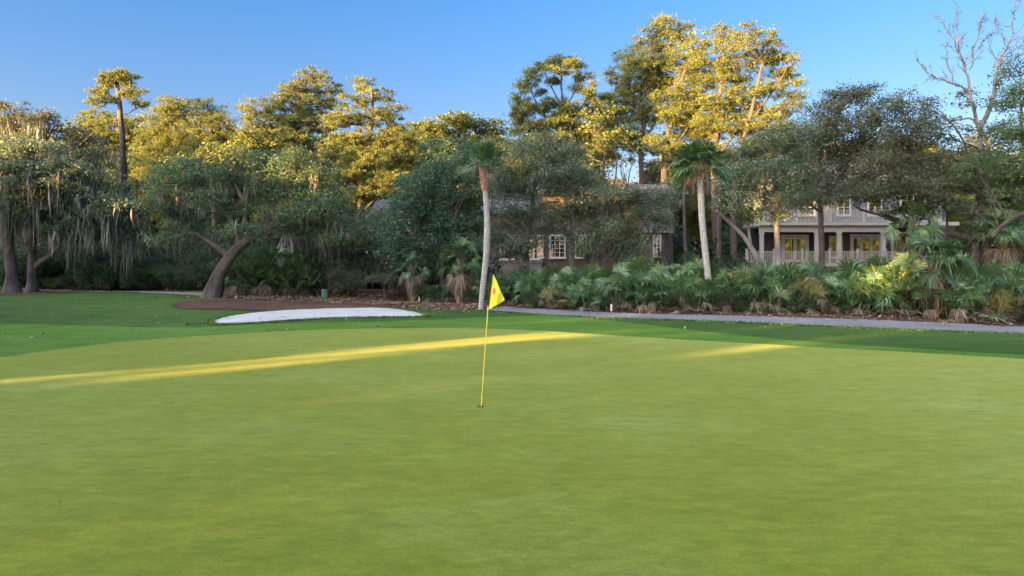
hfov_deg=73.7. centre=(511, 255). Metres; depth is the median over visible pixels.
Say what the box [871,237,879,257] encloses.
door
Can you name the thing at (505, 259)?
window
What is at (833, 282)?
fan palmetto
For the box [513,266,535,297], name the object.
undergrowth shrub
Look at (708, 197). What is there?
forest tree
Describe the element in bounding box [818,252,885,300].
fan palmetto
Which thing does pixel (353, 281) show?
rounded shrub
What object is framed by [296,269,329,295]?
rounded shrub
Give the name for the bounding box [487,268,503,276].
undergrowth shrub
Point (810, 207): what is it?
window
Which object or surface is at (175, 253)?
undergrowth shrub
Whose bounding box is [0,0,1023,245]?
sky
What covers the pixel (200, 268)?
undergrowth shrub
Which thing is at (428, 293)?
fan palmetto
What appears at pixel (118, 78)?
tall pine
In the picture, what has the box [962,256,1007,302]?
fan palmetto
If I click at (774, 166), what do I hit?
oak
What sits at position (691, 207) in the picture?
forest pine
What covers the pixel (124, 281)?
undergrowth shrub
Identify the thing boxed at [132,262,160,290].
undergrowth shrub
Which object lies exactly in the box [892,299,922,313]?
undergrowth shrub
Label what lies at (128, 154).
forest tree
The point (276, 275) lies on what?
fan palmetto
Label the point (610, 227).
oak
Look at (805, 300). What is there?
undergrowth shrub
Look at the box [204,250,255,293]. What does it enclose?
fan palmetto
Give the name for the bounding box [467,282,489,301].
fan palmetto
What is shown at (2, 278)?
undergrowth shrub
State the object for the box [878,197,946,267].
short palm
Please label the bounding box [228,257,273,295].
fan palmetto
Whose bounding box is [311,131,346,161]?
forest tree
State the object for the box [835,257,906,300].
fan palmetto
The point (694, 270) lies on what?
fan palmetto
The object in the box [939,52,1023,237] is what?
oak
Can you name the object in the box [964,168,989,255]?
forest tree
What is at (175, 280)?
undergrowth shrub
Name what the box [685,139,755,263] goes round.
pine
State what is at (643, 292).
fan palmetto
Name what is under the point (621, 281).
fan palmetto
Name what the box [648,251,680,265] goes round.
undergrowth shrub
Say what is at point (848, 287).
fan palmetto
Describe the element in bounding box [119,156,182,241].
forest pine
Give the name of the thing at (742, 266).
fan palmetto
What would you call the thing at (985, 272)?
fan palmetto
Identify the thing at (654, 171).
forest tree
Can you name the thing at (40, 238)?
undergrowth shrub
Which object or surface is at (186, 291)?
lawn
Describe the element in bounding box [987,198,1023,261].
forest pine
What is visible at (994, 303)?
undergrowth shrub
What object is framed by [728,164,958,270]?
porch house
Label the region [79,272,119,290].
fan palmetto
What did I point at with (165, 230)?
forest tree
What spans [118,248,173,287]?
undergrowth shrub
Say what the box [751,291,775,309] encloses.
undergrowth shrub
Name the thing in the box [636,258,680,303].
fan palmetto
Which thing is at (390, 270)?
undergrowth shrub
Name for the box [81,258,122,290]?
undergrowth shrub
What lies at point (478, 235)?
forest pine
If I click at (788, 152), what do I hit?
forest pine
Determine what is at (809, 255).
fan palmetto
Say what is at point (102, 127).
pine
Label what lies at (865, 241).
door
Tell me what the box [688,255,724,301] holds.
fan palmetto
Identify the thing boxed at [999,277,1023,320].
fan palmetto
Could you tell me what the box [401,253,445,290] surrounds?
undergrowth shrub
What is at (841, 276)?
fan palmetto
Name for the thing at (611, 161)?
forest pine
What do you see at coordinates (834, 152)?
forest tree
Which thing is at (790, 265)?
fan palmetto
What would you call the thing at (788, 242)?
door
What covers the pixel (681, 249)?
undergrowth shrub
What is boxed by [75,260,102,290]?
undergrowth shrub
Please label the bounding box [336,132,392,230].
forest pine
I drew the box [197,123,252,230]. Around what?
forest pine
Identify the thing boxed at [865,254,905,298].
fan palmetto
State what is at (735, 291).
fan palmetto
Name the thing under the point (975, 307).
undergrowth shrub
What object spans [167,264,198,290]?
undergrowth shrub
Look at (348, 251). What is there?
oak
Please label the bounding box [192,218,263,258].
undergrowth shrub
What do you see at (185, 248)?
undergrowth shrub
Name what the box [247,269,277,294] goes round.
fan palmetto
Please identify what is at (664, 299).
undergrowth shrub
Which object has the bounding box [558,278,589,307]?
undergrowth shrub
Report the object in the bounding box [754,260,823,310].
fan palmetto
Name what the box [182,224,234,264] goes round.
undergrowth shrub
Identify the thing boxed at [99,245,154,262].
undergrowth shrub
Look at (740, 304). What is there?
undergrowth shrub
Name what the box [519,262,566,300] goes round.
fan palmetto
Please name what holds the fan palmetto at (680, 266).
on the woodland floor
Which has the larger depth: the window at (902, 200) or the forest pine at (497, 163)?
the forest pine at (497, 163)
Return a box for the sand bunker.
[213,308,421,322]
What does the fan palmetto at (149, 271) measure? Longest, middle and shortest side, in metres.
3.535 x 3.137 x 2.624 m
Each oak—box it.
[0,98,122,249]
[0,129,157,292]
[128,141,381,297]
[145,125,286,287]
[270,206,406,293]
[358,136,510,300]
[476,125,607,272]
[560,171,690,269]
[695,111,833,300]
[778,79,905,271]
[830,84,989,265]
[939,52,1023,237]
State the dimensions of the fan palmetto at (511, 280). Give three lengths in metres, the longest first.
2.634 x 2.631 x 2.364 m
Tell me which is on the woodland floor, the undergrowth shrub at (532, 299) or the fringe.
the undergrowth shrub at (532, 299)
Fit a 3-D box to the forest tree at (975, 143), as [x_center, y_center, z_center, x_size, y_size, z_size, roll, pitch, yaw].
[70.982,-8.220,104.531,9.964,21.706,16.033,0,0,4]
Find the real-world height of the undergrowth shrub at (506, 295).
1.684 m
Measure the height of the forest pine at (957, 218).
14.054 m
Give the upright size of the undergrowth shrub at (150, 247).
5.479 m
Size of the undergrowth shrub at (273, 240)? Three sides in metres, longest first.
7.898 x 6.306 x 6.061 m
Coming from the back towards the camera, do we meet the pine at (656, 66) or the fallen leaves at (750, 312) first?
the pine at (656, 66)
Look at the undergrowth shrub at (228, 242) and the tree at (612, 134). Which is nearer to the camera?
the tree at (612, 134)
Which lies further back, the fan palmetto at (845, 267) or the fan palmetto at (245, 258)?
the fan palmetto at (245, 258)
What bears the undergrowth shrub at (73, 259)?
on the woodland floor
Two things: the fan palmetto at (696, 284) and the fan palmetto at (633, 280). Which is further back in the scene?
the fan palmetto at (633, 280)
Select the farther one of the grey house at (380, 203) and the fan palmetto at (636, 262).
the grey house at (380, 203)
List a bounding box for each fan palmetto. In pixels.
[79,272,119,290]
[140,267,177,289]
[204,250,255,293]
[223,241,271,294]
[223,261,261,294]
[227,240,312,294]
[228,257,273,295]
[229,252,284,295]
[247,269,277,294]
[257,255,306,295]
[261,254,318,295]
[266,263,300,294]
[270,246,318,294]
[281,261,321,295]
[290,252,326,294]
[330,282,348,295]
[416,285,441,302]
[420,284,449,302]
[433,287,454,302]
[463,285,485,302]
[464,279,480,301]
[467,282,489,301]
[471,274,511,306]
[478,273,520,304]
[491,268,520,302]
[499,275,545,308]
[506,262,542,298]
[511,269,553,304]
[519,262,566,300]
[522,268,553,301]
[538,286,568,309]
[543,273,587,305]
[545,265,588,301]
[559,277,612,311]
[562,261,632,310]
[569,263,598,300]
[575,263,597,298]
[589,257,628,303]
[592,256,673,305]
[592,265,653,311]
[606,271,649,307]
[616,254,666,297]
[618,282,669,312]
[628,261,680,308]
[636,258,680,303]
[648,271,697,312]
[661,255,678,274]
[667,273,724,313]
[668,255,697,299]
[669,268,702,305]
[670,260,721,309]
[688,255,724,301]
[688,256,735,304]
[694,278,749,311]
[711,269,747,308]
[719,268,752,305]
[719,269,773,312]
[729,264,759,305]
[730,258,784,303]
[740,265,801,314]
[745,259,803,312]
[749,259,802,306]
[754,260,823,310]
[780,255,860,302]
[783,273,829,315]
[789,257,822,305]
[797,253,827,294]
[803,266,873,311]
[813,276,865,313]
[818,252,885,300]
[826,269,891,314]
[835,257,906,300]
[851,264,928,316]
[857,262,922,312]
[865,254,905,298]
[885,275,957,318]
[906,256,927,310]
[910,262,927,270]
[917,253,991,307]
[920,269,999,316]
[937,270,1015,326]
[951,251,1011,304]
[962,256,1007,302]
[964,273,1020,318]
[976,286,1023,321]
[978,268,1023,314]
[987,271,1023,320]
[997,257,1023,314]
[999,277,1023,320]
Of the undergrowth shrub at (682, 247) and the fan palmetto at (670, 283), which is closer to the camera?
the fan palmetto at (670, 283)
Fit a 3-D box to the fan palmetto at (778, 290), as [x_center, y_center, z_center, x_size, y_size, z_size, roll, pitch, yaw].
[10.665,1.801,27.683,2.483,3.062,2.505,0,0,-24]
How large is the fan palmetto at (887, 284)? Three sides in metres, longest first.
3.351 x 2.737 x 2.223 m
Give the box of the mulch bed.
[172,299,421,309]
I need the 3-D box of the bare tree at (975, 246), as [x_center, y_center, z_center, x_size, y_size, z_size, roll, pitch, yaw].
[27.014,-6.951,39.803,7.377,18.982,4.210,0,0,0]
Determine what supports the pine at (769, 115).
on the woodland floor
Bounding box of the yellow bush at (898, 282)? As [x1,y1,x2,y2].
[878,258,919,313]
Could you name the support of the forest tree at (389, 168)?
on the woodland floor
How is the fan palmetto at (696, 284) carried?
on the woodland floor
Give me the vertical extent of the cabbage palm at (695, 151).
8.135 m
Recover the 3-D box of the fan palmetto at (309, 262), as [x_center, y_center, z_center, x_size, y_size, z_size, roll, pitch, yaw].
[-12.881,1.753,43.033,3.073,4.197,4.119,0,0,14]
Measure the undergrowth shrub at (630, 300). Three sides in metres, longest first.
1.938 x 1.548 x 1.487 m
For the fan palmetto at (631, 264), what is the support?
on the woodland floor
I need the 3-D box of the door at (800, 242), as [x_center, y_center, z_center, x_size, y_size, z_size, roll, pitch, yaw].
[22.908,-0.492,54.140,0.912,1.960,0.112,0,0,0]
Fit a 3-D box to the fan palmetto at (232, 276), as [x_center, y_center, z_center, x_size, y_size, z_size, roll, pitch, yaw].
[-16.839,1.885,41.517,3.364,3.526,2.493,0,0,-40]
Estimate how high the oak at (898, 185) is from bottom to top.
12.186 m
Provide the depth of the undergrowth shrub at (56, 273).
50.41 m
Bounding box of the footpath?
[21,287,120,291]
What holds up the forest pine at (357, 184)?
on the woodland floor
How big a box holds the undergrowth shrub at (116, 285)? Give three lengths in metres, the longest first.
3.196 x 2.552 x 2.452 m
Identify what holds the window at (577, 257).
in the brick house at (556, 256)
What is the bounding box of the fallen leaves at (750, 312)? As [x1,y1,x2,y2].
[148,289,1020,325]
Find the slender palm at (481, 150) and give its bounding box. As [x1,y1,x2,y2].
[459,135,511,309]
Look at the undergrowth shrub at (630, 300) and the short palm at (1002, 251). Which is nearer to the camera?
the undergrowth shrub at (630, 300)
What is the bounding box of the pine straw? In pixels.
[187,294,511,311]
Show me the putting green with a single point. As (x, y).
(224, 454)
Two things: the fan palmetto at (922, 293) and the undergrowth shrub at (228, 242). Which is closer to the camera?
the fan palmetto at (922, 293)
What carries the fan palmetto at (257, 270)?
on the woodland floor
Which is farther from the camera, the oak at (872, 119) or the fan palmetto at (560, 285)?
the oak at (872, 119)
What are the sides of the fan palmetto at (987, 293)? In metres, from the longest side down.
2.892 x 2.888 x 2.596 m
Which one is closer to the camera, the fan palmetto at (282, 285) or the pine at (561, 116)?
the fan palmetto at (282, 285)
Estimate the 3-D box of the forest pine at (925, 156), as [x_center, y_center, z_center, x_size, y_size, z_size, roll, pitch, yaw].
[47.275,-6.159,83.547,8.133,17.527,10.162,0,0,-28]
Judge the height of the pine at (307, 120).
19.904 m
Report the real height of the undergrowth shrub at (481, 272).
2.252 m
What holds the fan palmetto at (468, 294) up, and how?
on the woodland floor
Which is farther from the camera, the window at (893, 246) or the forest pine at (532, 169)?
the forest pine at (532, 169)
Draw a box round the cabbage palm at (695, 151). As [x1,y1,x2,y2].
[664,134,735,279]
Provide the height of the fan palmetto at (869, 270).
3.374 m
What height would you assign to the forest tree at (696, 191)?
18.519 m
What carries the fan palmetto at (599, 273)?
on the woodland floor
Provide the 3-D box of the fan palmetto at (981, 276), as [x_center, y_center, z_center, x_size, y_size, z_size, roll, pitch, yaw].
[17.368,2.011,27.037,2.931,3.368,2.891,0,0,-33]
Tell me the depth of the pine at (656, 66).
59.46 m
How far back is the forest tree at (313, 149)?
66.85 m
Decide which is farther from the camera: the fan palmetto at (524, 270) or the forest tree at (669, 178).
the forest tree at (669, 178)
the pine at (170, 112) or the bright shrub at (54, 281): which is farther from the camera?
the pine at (170, 112)
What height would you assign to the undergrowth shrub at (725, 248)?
5.551 m
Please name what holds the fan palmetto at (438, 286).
on the woodland floor
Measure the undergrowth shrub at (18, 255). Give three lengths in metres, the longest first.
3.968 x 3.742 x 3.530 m
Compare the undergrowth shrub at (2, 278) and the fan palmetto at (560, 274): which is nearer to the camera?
the fan palmetto at (560, 274)
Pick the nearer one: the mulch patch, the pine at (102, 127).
the mulch patch
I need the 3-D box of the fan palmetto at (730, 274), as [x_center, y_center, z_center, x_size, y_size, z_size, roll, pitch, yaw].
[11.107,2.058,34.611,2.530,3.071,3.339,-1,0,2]
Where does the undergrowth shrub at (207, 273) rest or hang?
on the woodland floor
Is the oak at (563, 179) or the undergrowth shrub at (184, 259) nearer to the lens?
the oak at (563, 179)
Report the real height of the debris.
0.058 m
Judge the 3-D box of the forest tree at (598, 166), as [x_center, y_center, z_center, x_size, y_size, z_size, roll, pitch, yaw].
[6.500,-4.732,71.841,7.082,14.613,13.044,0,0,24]
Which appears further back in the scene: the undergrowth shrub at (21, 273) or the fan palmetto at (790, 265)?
the undergrowth shrub at (21, 273)
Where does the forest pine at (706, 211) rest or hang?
on the woodland floor
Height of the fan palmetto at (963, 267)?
3.896 m
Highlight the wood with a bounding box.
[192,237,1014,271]
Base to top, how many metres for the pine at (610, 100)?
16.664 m
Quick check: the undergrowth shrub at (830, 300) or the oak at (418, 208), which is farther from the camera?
the oak at (418, 208)
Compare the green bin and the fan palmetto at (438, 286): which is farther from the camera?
the green bin
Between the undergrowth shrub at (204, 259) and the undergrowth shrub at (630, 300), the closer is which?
the undergrowth shrub at (630, 300)
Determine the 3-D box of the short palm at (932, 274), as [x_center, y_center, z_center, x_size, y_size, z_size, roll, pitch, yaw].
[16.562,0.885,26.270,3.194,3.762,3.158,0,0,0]
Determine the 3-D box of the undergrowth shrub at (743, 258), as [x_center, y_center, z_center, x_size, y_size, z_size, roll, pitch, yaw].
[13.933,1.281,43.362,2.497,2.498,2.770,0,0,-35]
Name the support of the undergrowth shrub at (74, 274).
on the woodland floor
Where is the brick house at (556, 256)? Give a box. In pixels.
[479,179,679,275]
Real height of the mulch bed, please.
0.189 m
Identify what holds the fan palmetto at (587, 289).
on the woodland floor
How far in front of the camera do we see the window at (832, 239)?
54.18 m
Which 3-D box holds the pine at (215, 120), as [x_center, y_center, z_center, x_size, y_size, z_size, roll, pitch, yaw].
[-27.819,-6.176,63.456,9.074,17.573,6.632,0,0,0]
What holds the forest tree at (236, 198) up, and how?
on the woodland floor
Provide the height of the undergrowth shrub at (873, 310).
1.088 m
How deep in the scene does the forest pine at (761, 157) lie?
70.39 m
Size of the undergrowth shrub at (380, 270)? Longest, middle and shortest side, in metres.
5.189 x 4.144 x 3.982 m
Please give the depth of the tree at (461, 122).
73.38 m
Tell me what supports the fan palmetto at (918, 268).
on the woodland floor
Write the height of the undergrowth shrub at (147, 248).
4.734 m
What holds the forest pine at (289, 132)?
on the ground at (121, 309)
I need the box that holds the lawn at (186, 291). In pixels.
[151,286,230,293]
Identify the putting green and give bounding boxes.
[0,328,1023,575]
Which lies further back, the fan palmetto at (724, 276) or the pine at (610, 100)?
the pine at (610, 100)
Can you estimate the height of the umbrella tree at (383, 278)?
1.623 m
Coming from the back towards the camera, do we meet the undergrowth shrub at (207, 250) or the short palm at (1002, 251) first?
the undergrowth shrub at (207, 250)
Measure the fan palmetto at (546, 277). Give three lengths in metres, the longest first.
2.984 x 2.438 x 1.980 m
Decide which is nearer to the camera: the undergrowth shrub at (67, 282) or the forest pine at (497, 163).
the undergrowth shrub at (67, 282)
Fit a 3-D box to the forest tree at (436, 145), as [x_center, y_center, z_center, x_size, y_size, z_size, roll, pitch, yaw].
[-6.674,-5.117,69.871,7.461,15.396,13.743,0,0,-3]
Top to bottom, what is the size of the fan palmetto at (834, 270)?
4.128 m
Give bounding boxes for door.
[783,237,794,260]
[795,237,806,260]
[852,237,860,260]
[861,237,870,260]
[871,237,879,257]
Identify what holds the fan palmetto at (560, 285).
on the woodland floor
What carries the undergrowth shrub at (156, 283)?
on the lawn at (186, 291)
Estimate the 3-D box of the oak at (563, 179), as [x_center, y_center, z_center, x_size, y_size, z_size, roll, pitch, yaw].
[1.574,-2.749,41.703,8.635,10.913,6.181,0,0,-10]
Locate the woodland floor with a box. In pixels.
[0,284,1023,326]
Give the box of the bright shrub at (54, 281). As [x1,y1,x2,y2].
[39,276,61,289]
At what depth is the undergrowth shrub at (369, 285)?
51.82 m
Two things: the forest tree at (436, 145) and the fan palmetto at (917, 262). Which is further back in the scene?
the forest tree at (436, 145)
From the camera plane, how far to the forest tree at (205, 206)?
83.47 m
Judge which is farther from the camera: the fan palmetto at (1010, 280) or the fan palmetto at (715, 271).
the fan palmetto at (715, 271)
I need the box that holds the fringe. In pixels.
[0,316,1023,358]
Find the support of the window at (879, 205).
in the porch house at (853, 231)
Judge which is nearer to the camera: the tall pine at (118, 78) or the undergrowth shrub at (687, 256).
the undergrowth shrub at (687, 256)
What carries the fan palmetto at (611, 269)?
on the woodland floor
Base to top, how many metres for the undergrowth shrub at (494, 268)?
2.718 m
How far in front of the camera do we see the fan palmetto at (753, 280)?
28.34 m
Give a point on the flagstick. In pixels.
(496, 297)
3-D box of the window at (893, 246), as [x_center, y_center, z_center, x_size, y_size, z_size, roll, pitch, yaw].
[30.742,-0.897,54.165,1.380,2.050,0.170,0,0,0]
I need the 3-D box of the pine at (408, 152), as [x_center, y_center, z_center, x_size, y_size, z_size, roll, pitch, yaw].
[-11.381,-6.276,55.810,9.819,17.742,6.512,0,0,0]
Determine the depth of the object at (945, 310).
26.50 m
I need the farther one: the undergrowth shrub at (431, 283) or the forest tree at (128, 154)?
the forest tree at (128, 154)
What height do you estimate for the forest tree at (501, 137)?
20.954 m
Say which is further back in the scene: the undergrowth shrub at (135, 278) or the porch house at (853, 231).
the porch house at (853, 231)
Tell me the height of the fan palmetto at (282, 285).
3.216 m
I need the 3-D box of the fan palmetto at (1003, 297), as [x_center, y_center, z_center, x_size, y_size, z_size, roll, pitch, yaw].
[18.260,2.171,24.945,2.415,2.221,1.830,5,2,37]
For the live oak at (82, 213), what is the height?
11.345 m
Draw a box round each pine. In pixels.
[58,105,145,159]
[82,66,151,231]
[117,125,170,147]
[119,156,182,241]
[125,94,207,245]
[169,97,238,232]
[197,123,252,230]
[205,162,256,235]
[228,64,350,209]
[252,150,324,223]
[258,121,323,151]
[314,75,428,240]
[330,159,372,234]
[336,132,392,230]
[449,152,491,262]
[479,142,515,194]
[500,51,613,195]
[505,150,563,182]
[571,91,626,182]
[582,139,615,182]
[597,11,697,184]
[641,36,728,184]
[647,142,710,259]
[656,140,692,197]
[668,162,723,243]
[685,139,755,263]
[686,144,729,242]
[688,20,770,264]
[721,154,771,229]
[729,20,808,261]
[765,135,819,162]
[867,138,937,162]
[927,149,974,248]
[959,172,973,251]
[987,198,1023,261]
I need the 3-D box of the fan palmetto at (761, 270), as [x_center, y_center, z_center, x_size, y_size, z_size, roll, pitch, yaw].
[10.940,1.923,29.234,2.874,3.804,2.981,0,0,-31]
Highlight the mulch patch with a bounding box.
[0,291,76,294]
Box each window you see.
[499,242,508,260]
[529,240,540,259]
[536,235,544,258]
[548,235,565,258]
[574,235,583,258]
[798,198,815,216]
[829,236,842,258]
[837,193,850,216]
[866,200,882,216]
[891,232,907,257]
[899,195,913,216]
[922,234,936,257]
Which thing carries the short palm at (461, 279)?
on the woodland floor
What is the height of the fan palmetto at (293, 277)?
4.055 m
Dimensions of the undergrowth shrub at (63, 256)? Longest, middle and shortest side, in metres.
4.905 x 3.917 x 3.764 m
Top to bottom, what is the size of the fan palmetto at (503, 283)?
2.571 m
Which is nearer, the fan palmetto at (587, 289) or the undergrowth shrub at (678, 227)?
the fan palmetto at (587, 289)
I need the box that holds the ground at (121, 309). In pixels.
[0,259,1023,354]
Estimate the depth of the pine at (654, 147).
48.86 m
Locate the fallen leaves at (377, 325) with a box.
[4,296,1023,341]
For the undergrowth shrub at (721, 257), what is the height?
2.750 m
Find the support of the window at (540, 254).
in the brick house at (556, 256)
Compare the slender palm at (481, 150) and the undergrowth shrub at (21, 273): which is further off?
the undergrowth shrub at (21, 273)
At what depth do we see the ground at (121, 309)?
27.11 m
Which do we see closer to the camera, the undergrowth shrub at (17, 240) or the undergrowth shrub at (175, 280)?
the undergrowth shrub at (175, 280)
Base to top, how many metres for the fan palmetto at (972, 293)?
3.265 m
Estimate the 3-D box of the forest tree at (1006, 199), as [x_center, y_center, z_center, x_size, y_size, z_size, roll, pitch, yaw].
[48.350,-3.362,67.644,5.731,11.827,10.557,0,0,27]
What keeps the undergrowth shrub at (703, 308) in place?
on the woodland floor
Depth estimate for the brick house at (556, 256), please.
50.00 m
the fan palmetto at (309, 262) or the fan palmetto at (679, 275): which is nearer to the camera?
the fan palmetto at (679, 275)
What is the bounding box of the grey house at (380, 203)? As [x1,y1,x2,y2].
[369,200,434,269]
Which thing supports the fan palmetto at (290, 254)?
on the woodland floor
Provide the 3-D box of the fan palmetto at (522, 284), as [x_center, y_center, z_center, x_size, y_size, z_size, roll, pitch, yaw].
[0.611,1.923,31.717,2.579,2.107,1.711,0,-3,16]
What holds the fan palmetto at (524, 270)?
on the woodland floor
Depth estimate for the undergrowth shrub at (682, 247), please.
59.62 m
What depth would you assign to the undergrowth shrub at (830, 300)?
27.33 m
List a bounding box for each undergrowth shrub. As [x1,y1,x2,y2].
[0,225,40,251]
[0,225,90,260]
[0,243,47,287]
[0,255,25,286]
[17,243,76,281]
[17,250,65,288]
[24,242,103,288]
[57,267,92,290]
[64,250,83,286]
[67,257,102,290]
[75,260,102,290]
[81,241,133,283]
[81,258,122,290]
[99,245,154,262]
[102,256,133,289]
[106,224,169,260]
[108,232,182,261]
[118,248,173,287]
[119,266,144,290]
[120,267,147,290]
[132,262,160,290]
[148,230,205,258]
[149,267,167,290]
[152,262,192,290]
[158,251,176,264]
[163,249,192,268]
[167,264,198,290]
[173,249,197,268]
[178,261,203,290]
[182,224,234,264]
[182,261,211,289]
[185,246,225,267]
[190,241,233,261]
[191,256,220,289]
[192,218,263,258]
[248,218,314,248]
[328,249,375,287]
[354,259,381,287]
[367,240,409,288]
[381,252,421,296]
[392,223,440,265]
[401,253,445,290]
[417,257,449,287]
[447,255,504,285]
[473,262,494,279]
[486,273,514,303]
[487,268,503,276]
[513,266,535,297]
[523,283,543,307]
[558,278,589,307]
[592,287,611,309]
[617,278,652,307]
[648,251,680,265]
[648,277,686,311]
[670,249,702,268]
[673,224,694,261]
[673,231,696,265]
[673,235,726,263]
[688,223,750,266]
[689,296,715,309]
[710,253,731,266]
[716,257,749,272]
[723,290,751,311]
[724,252,753,272]
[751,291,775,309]
[785,288,825,312]
[815,280,853,312]
[853,294,884,312]
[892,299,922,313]
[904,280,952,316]
[925,243,993,268]
[949,292,991,318]
[974,285,1015,318]
[1008,253,1023,269]
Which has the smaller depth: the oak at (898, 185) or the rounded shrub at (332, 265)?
the oak at (898, 185)
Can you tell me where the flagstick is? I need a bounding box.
[481,273,504,406]
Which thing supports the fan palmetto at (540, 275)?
on the woodland floor
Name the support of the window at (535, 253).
in the brick house at (556, 256)
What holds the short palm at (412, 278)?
on the ground at (121, 309)
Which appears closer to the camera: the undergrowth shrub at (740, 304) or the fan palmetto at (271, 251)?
the undergrowth shrub at (740, 304)
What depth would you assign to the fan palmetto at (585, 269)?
36.23 m
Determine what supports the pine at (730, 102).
on the woodland floor
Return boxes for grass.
[202,306,434,325]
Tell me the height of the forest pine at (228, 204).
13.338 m
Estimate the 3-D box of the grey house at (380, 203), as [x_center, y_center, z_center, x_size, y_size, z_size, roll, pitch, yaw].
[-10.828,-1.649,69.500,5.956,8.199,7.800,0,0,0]
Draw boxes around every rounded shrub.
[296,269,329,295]
[313,259,352,293]
[324,267,367,296]
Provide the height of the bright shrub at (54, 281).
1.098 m
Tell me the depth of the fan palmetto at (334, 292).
40.98 m
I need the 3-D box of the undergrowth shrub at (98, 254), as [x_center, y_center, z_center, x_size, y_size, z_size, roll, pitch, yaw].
[-30.724,0.697,51.801,4.128,3.739,3.764,0,0,10]
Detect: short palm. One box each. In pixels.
[393,250,431,302]
[435,237,482,302]
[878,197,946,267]
[888,232,977,316]
[965,206,1023,271]
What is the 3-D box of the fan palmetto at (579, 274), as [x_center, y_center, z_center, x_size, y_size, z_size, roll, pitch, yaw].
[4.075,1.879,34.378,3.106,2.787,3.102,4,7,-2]
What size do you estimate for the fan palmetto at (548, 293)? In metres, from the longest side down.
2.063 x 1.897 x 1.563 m
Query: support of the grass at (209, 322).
on the ground at (121, 309)
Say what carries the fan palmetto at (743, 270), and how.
on the woodland floor
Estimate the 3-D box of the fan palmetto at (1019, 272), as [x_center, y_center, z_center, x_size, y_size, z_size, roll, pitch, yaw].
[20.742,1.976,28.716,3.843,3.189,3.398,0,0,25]
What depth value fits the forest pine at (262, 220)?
66.00 m
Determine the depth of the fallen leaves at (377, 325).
26.89 m
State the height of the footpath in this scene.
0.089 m
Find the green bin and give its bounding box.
[321,289,328,298]
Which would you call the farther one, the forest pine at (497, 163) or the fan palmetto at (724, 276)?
the forest pine at (497, 163)
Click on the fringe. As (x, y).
(20, 341)
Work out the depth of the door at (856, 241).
54.17 m
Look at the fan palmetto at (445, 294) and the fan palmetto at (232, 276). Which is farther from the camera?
the fan palmetto at (232, 276)
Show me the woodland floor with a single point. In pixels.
(375, 292)
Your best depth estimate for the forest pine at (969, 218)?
81.49 m
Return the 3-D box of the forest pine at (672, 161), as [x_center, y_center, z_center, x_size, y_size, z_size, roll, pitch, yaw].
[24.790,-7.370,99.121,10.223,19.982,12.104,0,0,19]
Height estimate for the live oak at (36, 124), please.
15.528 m
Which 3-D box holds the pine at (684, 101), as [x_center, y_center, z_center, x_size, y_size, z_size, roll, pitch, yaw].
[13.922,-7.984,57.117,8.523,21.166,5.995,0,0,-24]
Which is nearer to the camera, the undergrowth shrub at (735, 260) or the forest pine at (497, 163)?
the undergrowth shrub at (735, 260)
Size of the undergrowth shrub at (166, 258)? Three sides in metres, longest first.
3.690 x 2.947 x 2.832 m
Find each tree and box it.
[90,151,190,239]
[144,177,231,236]
[186,178,249,235]
[208,146,288,229]
[273,141,345,223]
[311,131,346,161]
[312,135,341,181]
[365,121,433,204]
[365,273,400,299]
[400,110,513,264]
[411,135,468,263]
[466,132,515,187]
[548,148,605,184]
[574,101,649,266]
[627,157,686,234]
[649,160,688,231]
[690,134,772,200]
[690,158,759,240]
[818,143,861,163]
[912,0,1023,262]
[927,143,971,231]
[958,130,1001,156]
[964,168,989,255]
[966,164,1023,245]
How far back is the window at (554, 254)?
49.98 m
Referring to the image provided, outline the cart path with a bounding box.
[119,291,1023,332]
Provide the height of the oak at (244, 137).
12.605 m
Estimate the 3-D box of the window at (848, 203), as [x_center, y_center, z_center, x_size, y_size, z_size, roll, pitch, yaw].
[26.921,-4.207,55.365,1.240,2.010,0.170,0,0,0]
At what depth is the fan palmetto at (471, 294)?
37.00 m
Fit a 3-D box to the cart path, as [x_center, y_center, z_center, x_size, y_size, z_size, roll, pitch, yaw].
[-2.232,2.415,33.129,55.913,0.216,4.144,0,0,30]
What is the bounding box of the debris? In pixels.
[59,341,987,511]
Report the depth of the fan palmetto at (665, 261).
35.84 m
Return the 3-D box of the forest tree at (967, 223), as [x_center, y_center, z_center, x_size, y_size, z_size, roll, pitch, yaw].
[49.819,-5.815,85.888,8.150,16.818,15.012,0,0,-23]
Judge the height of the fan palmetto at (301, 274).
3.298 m
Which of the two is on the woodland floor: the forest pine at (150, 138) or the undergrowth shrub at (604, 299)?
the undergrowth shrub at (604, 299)
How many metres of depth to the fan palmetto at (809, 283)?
26.99 m
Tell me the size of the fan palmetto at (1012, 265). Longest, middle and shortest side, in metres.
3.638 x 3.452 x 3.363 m
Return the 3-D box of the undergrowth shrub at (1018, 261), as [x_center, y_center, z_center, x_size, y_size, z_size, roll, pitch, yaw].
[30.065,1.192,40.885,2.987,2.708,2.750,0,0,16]
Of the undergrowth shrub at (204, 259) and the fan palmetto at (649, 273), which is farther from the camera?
the undergrowth shrub at (204, 259)
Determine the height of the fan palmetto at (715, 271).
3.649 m
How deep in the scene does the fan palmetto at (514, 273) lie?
35.76 m

